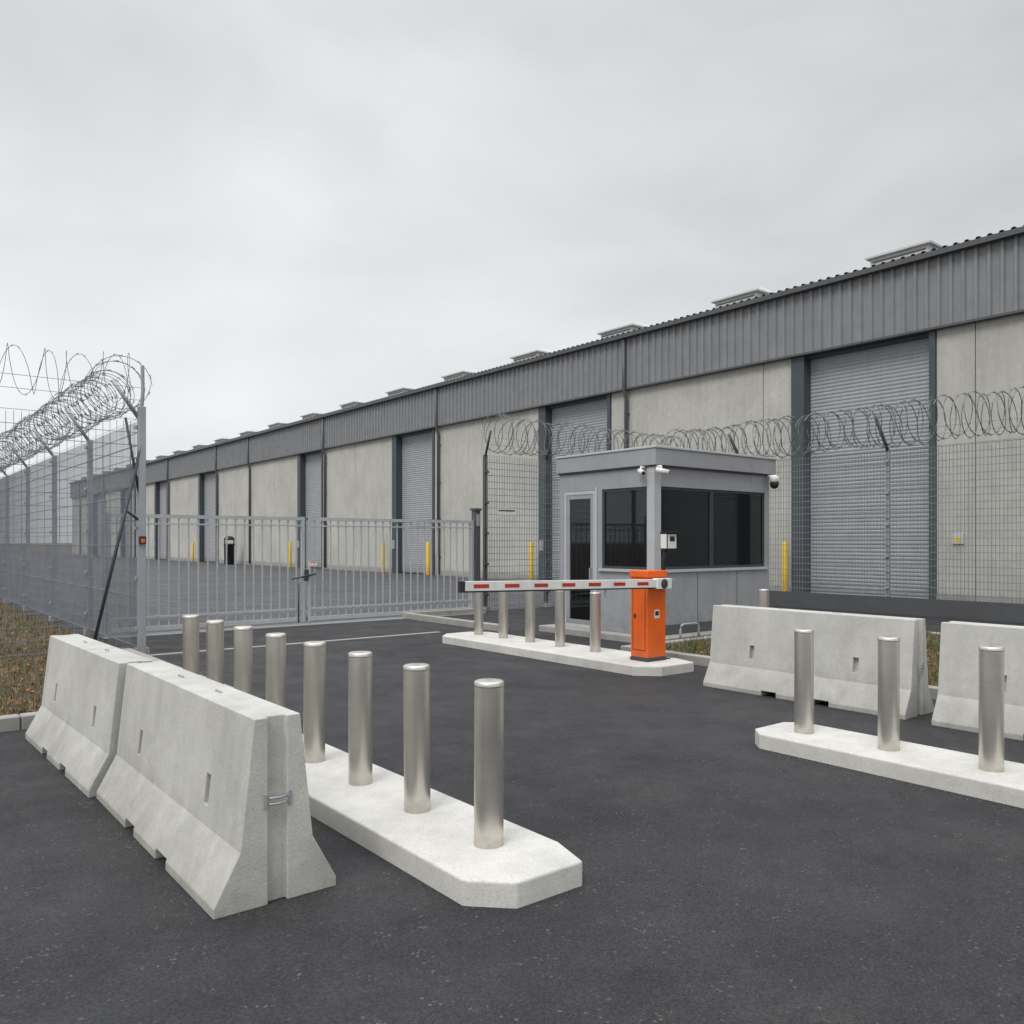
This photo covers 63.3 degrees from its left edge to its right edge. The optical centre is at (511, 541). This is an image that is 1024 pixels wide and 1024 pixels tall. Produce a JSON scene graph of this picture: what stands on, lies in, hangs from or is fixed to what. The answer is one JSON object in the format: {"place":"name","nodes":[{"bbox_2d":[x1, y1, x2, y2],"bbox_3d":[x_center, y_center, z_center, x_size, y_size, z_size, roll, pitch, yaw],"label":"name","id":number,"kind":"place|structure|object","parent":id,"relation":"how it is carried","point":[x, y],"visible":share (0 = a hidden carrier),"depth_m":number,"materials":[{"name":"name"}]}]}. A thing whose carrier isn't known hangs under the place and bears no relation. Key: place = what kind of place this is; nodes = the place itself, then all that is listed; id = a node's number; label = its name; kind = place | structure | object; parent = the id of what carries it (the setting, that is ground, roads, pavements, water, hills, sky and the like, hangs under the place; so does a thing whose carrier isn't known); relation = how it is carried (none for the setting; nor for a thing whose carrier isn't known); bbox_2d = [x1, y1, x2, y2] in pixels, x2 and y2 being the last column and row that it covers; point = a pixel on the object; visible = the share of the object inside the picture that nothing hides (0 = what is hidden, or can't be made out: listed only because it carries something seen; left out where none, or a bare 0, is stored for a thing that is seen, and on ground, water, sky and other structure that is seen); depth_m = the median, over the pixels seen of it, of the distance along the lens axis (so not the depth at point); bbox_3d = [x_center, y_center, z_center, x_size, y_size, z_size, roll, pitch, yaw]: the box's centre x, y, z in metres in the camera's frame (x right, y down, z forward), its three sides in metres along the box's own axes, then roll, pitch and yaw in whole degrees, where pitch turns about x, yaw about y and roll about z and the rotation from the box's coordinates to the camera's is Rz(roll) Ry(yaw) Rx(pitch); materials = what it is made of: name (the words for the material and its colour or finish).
{"place":"outdoors","nodes":[
{"label":"outdoors","id":0,"kind":"place"},
{"bbox_2d":[0,603,125,715],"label":"soil verge","id":1,"kind":"structure","parent":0,"point":[23,675],"depth_m":12.01,"materials":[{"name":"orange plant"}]},
{"bbox_2d":[0,343,137,657],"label":"security fence","id":2,"kind":"object","parent":1,"relation":"on","point":[59,532],"visible":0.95,"depth_m":12.44,"materials":[{"name":"metal"}]},
{"bbox_2d":[0,355,151,654],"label":"security fence","id":3,"kind":"object","parent":1,"relation":"on","point":[104,535],"visible":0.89,"depth_m":16.84,"materials":[{"name":"metal"}]},
{"bbox_2d":[4,543,425,574],"bbox_3d":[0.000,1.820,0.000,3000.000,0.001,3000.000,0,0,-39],"label":"ground","id":4,"kind":"structure","parent":0,"point":[69,550],"depth_m":232.54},
{"bbox_2d":[69,225,1023,603],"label":"warehouse","id":5,"kind":"structure","parent":4,"relation":"on","point":[919,321],"depth_m":29.84,"materials":[{"name":"concrete"}]},
{"bbox_2d":[125,490,126,556],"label":"roller door","id":6,"kind":"structure","parent":5,"relation":"in","point":[125,490],"depth_m":96.92,"materials":[{"name":"grey metal"}]},
{"bbox_2d":[160,482,165,559],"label":"roller door","id":7,"kind":"structure","parent":5,"relation":"in","point":[162,485],"depth_m":85.22,"materials":[{"name":"grey metal"}]},
{"bbox_2d":[204,473,215,562],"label":"roller door","id":8,"kind":"structure","parent":5,"relation":"in","point":[210,479],"depth_m":74.06,"materials":[{"name":"grey metal"}]},
{"bbox_2d":[305,453,320,568],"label":"roller door","id":9,"kind":"structure","parent":5,"relation":"in","point":[313,462],"depth_m":57.48,"materials":[{"name":"grey metal"}]},
{"bbox_2d":[402,432,431,573],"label":"roller door","id":10,"kind":"structure","parent":5,"relation":"in","point":[416,449],"depth_m":47.12,"materials":[{"name":"grey metal"}]},
{"bbox_2d":[551,399,606,579],"bbox_3d":[3.071,-2.162,36.503,0.080,7.945,3.950,0,0,-39],"label":"roller door","id":11,"kind":"structure","parent":5,"relation":"in","point":[594,413],"depth_m":36.95,"materials":[{"name":"grey metal"}]},
{"bbox_2d":[811,338,928,598],"bbox_3d":[11.286,-2.162,26.202,0.080,7.945,4.080,0,0,-39],"label":"roller door","id":12,"kind":"structure","parent":5,"relation":"in","point":[890,375],"depth_m":26.21,"materials":[{"name":"grey metal"}]},
{"bbox_2d":[1,552,554,634],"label":"yard pavement","id":13,"kind":"structure","parent":0,"point":[153,587],"depth_m":29.52,"materials":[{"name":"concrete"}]},
{"bbox_2d":[192,542,193,561],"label":"yellow bollard","id":14,"kind":"object","parent":13,"relation":"on","point":[192,551],"visible":0.86,"depth_m":74.90,"materials":[{"name":"metal"}]},
{"bbox_2d":[223,536,234,564],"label":"litter bin","id":15,"kind":"object","parent":13,"relation":"on","point":[230,553],"visible":0.94,"depth_m":65.77,"materials":[{"name":"black plastic"}]},
{"bbox_2d":[289,542,291,567],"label":"yellow bollard","id":16,"kind":"object","parent":13,"relation":"on","point":[290,554],"visible":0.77,"depth_m":58.32,"materials":[{"name":"metal"}]},
{"bbox_2d":[381,542,384,572],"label":"yellow bollard","id":17,"kind":"object","parent":13,"relation":"on","point":[381,557],"visible":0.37,"depth_m":48.16,"materials":[{"name":"metal"}]},
{"bbox_2d":[425,542,429,575],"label":"yellow bollard","id":18,"kind":"object","parent":13,"relation":"on","point":[427,558],"visible":0.95,"depth_m":44.37,"materials":[{"name":"metal"}]},
{"bbox_2d":[530,542,532,580],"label":"yellow bollard","id":19,"kind":"object","parent":13,"relation":"on","point":[530,561],"visible":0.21,"depth_m":37.65,"materials":[{"name":"metal"}]},
{"bbox_2d":[483,412,683,610],"bbox_3d":[2.328,-0.800,23.867,7.799,5.240,1.114,0,0,-39],"label":"security fence","id":20,"kind":"object","parent":13,"relation":"on","point":[545,540],"visible":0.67,"depth_m":22.50,"materials":[{"name":"metal"}]},
{"bbox_2d":[498,509,515,514],"bbox_3d":[-0.140,-0.800,21.988,0.600,0.160,0.015,0,0,-39],"label":"fence sign","id":21,"kind":"object","parent":20,"relation":"attached to","point":[506,511],"visible":1,"depth_m":21.99,"materials":[{"name":"white metal"}]},
{"bbox_2d":[782,542,787,590],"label":"yellow bollard","id":22,"kind":"object","parent":13,"relation":"on","point":[785,564],"visible":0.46,"depth_m":27.39,"materials":[{"name":"metal"}]},
{"bbox_2d":[0,552,1023,1023],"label":"asphalt road","id":23,"kind":"structure","parent":0,"point":[728,874],"depth_m":4.28,"materials":[{"name":"grey asphalt"}]},
{"bbox_2d":[25,634,152,797],"bbox_3d":[-3.469,1.329,6.916,0.640,0.942,2.352,0,0,-40],"label":"concrete barrier","id":24,"kind":"object","parent":23,"relation":"on","point":[72,731],"visible":0.66,"depth_m":6.54,"materials":[{"name":"concrete"}]},
{"bbox_2d":[0,648,233,731],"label":"kerb","id":25,"kind":"structure","parent":23,"relation":"on","point":[12,722],"depth_m":7.98,"materials":[{"name":"concrete"}]},
{"bbox_2d":[93,365,145,653],"bbox_3d":[-6.139,-0.491,12.928,0.834,4.623,0.184,0,0,-40],"label":"fence corner post","id":26,"kind":"object","parent":23,"relation":"on","point":[139,467],"visible":0.91,"depth_m":13.13,"materials":[{"name":"metal"}]},
{"bbox_2d":[96,661,335,919],"bbox_3d":[-1.918,1.329,5.083,0.640,0.942,2.452,0,0,-39],"label":"concrete barrier","id":27,"kind":"object","parent":23,"relation":"on","point":[203,789],"visible":1,"depth_m":4.34,"materials":[{"name":"concrete"}]},
{"bbox_2d":[99,613,484,638],"bbox_3d":[-4.250,1.794,18.322,8.800,0.012,0.450,0,0,-39],"label":"gate threshold","id":28,"kind":"object","parent":23,"relation":"on","point":[270,626],"visible":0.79,"depth_m":17.88,"materials":[{"name":"concrete"}]},
{"bbox_2d":[100,508,481,637],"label":"entrance gate","id":29,"kind":"structure","parent":28,"relation":"on","point":[474,549],"depth_m":18.18,"materials":[{"name":"metal"}]},
{"bbox_2d":[150,631,439,655],"bbox_3d":[-3.602,1.796,14.862,5.500,0.008,0.130,0,0,-39],"label":"stop line","id":30,"kind":"object","parent":23,"relation":"on","point":[303,642],"visible":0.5,"depth_m":15.10,"materials":[{"name":"white road paint"}]},
{"bbox_2d":[302,734,581,908],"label":"concrete island","id":31,"kind":"structure","parent":23,"relation":"on","point":[434,847],"depth_m":4.64,"materials":[{"name":"grey concrete"}]},
{"bbox_2d":[182,614,198,674],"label":"steel bollard","id":32,"kind":"object","parent":31,"relation":"on","point":[190,642],"visible":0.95,"depth_m":8.61,"materials":[{"name":"silver metal"}]},
{"bbox_2d":[206,620,223,683],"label":"steel bollard","id":33,"kind":"object","parent":31,"relation":"on","point":[214,650],"visible":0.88,"depth_m":8.03,"materials":[{"name":"silver metal"}]},
{"bbox_2d":[234,626,252,694],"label":"steel bollard","id":34,"kind":"object","parent":31,"relation":"on","point":[243,658],"visible":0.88,"depth_m":7.45,"materials":[{"name":"silver metal"}]},
{"bbox_2d":[266,633,285,707],"bbox_3d":[-1.973,1.226,6.933,0.166,0.929,0.166,0,0,-39],"label":"steel bollard","id":35,"kind":"object","parent":31,"relation":"on","point":[275,668],"visible":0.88,"depth_m":6.86,"materials":[{"name":"silver metal"}]},
{"bbox_2d":[303,641,325,762],"bbox_3d":[-1.510,1.226,6.346,0.166,0.929,0.166,0,0,-39],"label":"steel bollard","id":36,"kind":"object","parent":31,"relation":"on","point":[314,695],"visible":0.92,"depth_m":6.28,"materials":[{"name":"silver metal"}]},
{"bbox_2d":[348,651,372,785],"bbox_3d":[-1.052,1.226,5.763,0.166,0.929,0.166,0,0,-39],"label":"steel bollard","id":37,"kind":"object","parent":31,"relation":"on","point":[359,718],"visible":0.94,"depth_m":5.69,"materials":[{"name":"silver metal"}]},
{"bbox_2d":[403,663,430,813],"bbox_3d":[-0.593,1.226,5.177,0.166,0.929,0.166,0,0,-39],"label":"steel bollard","id":38,"kind":"object","parent":31,"relation":"on","point":[416,701],"visible":0.91,"depth_m":5.11,"materials":[{"name":"silver metal"}]},
{"bbox_2d":[474,678,503,848],"bbox_3d":[-0.128,1.226,4.590,0.166,0.929,0.166,0,0,-39],"label":"steel bollard","id":39,"kind":"object","parent":31,"relation":"on","point":[488,763],"visible":0.91,"depth_m":4.52,"materials":[{"name":"silver metal"}]},
{"bbox_2d":[401,608,498,630],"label":"kerb","id":40,"kind":"structure","parent":23,"relation":"on","point":[432,616],"depth_m":18.84,"materials":[{"name":"concrete"}]},
{"bbox_2d":[30,736,1010,978],"bbox_3d":[0.577,1.798,5.708,5.967,0.006,10.191,0,0,-39],"label":"loose grit","id":41,"kind":"object","parent":23,"relation":"on","point":[553,736],"visible":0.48,"depth_m":5.86,"materials":[{"name":"gravel"}]},
{"bbox_2d":[539,445,778,642],"bbox_3d":[3.125,0.052,16.836,4.080,3.535,3.170,0,0,-39],"label":"guard booth","id":42,"kind":"object","parent":23,"relation":"on","point":[621,510],"visible":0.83,"depth_m":15.75,"materials":[{"name":"metal"}]},
{"bbox_2d":[564,487,767,628],"bbox_3d":[3.101,0.341,16.746,3.430,2.678,2.438,0,0,-39],"label":"window and door frames","id":43,"kind":"structure","parent":42,"relation":"in","point":[568,496],"depth_m":16.06,"materials":[{"name":"metal"}]},
{"bbox_2d":[679,622,699,638],"bbox_3d":[3.126,1.611,14.605,0.538,0.379,0.040,0,0,-39],"label":"hoop guard","id":44,"kind":"object","parent":23,"relation":"on","point":[683,624],"visible":0.85,"depth_m":14.55,"materials":[{"name":"metal"}]},
{"bbox_2d":[621,631,940,699],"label":"kerb","id":45,"kind":"structure","parent":23,"relation":"on","point":[700,660],"depth_m":12.32,"materials":[{"name":"concrete"}]},
{"bbox_2d":[703,604,933,719],"bbox_3d":[3.427,1.294,9.576,0.640,1.012,2.592,0,0,-39],"label":"concrete barrier","id":46,"kind":"object","parent":23,"relation":"on","point":[752,650],"visible":0.92,"depth_m":9.25,"materials":[{"name":"concrete"}]},
{"bbox_2d":[755,722,1023,807],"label":"concrete island","id":47,"kind":"structure","parent":23,"relation":"on","point":[944,769],"depth_m":6.44,"materials":[{"name":"grey concrete"}]},
{"bbox_2d":[794,628,813,733],"bbox_3d":[2.564,1.226,7.289,0.166,0.929,0.166,0,0,-39],"label":"steel bollard","id":48,"kind":"object","parent":47,"relation":"on","point":[803,680],"visible":0.94,"depth_m":7.22,"materials":[{"name":"silver metal"}]},
{"bbox_2d":[877,636,899,751],"bbox_3d":[3.039,1.226,6.696,0.166,0.929,0.166,0,0,-39],"label":"steel bollard","id":49,"kind":"object","parent":47,"relation":"on","point":[888,693],"visible":0.92,"depth_m":6.63,"materials":[{"name":"silver metal"}]},
{"bbox_2d":[979,645,1004,772],"bbox_3d":[3.519,1.226,6.093,0.166,0.929,0.166,0,0,-39],"label":"steel bollard","id":50,"kind":"object","parent":47,"relation":"on","point":[991,708],"visible":0.91,"depth_m":6.03,"materials":[{"name":"silver metal"}]},
{"bbox_2d":[931,621,1023,740],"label":"concrete barrier","id":51,"kind":"object","parent":23,"relation":"on","point":[957,705],"visible":0.89,"depth_m":7.98,"materials":[{"name":"concrete"}]},
{"bbox_2d":[0,0,1023,542],"label":"sky","id":52,"kind":"structure","parent":0,"point":[278,210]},
{"bbox_2d":[442,632,693,675],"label":"concrete island","id":53,"kind":"structure","parent":0,"point":[613,660],"depth_m":12.54,"materials":[{"name":"grey concrete"}]},
{"bbox_2d":[474,592,482,634],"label":"steel bollard","id":54,"kind":"object","parent":53,"relation":"on","point":[478,613],"visible":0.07,"depth_m":14.92,"materials":[{"name":"silver metal"}]},
{"bbox_2d":[499,592,507,638],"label":"steel bollard","id":55,"kind":"object","parent":53,"relation":"on","point":[503,615],"visible":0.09,"depth_m":14.36,"materials":[{"name":"silver metal"}]},
{"bbox_2d":[525,591,534,642],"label":"steel bollard","id":56,"kind":"object","parent":53,"relation":"on","point":[529,616],"visible":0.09,"depth_m":13.79,"materials":[{"name":"silver metal"}]},
{"bbox_2d":[555,591,564,646],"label":"steel bollard","id":57,"kind":"object","parent":53,"relation":"on","point":[559,618],"visible":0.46,"depth_m":13.21,"materials":[{"name":"silver metal"}]},
{"bbox_2d":[458,570,674,661],"bbox_3d":[0.727,1.035,10.725,3.672,1.270,0.485,0,0,-39],"label":"boom barrier","id":58,"kind":"object","parent":53,"relation":"on","point":[647,587],"visible":1,"depth_m":11.55,"materials":[{"name":"metal"}]},
{"bbox_2d":[590,592,600,651],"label":"steel bollard","id":59,"kind":"object","parent":53,"relation":"on","point":[595,621],"visible":0.94,"depth_m":12.58,"materials":[{"name":"silver metal"}]},
{"bbox_2d":[660,532,679,658],"bbox_3d":[2.192,0.762,11.814,0.220,1.815,0.320,0,0,-39],"label":"access intercom","id":60,"kind":"object","parent":53,"relation":"on","point":[668,540],"visible":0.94,"depth_m":11.73,"materials":[{"name":"white plastic"}]},
{"bbox_2d":[665,629,940,685],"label":"soil verge","id":61,"kind":"structure","parent":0,"point":[685,648],"depth_m":13.01,"materials":[{"name":"green plant"}]},
{"bbox_2d":[758,589,768,607],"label":"steel bollard","id":62,"kind":"object","parent":61,"relation":"on","point":[763,597],"visible":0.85,"depth_m":13.51,"materials":[{"name":"silver metal"}]},
{"bbox_2d":[769,590,1023,622],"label":"fence plinth","id":63,"kind":"structure","parent":61,"relation":"on","point":[997,611],"depth_m":20.56,"materials":[{"name":"grey concrete"}]},
{"bbox_2d":[662,386,1023,603],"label":"security fence","id":64,"kind":"object","parent":63,"relation":"on","point":[887,523],"visible":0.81,"depth_m":20.92,"materials":[{"name":"metal"}]}
]}

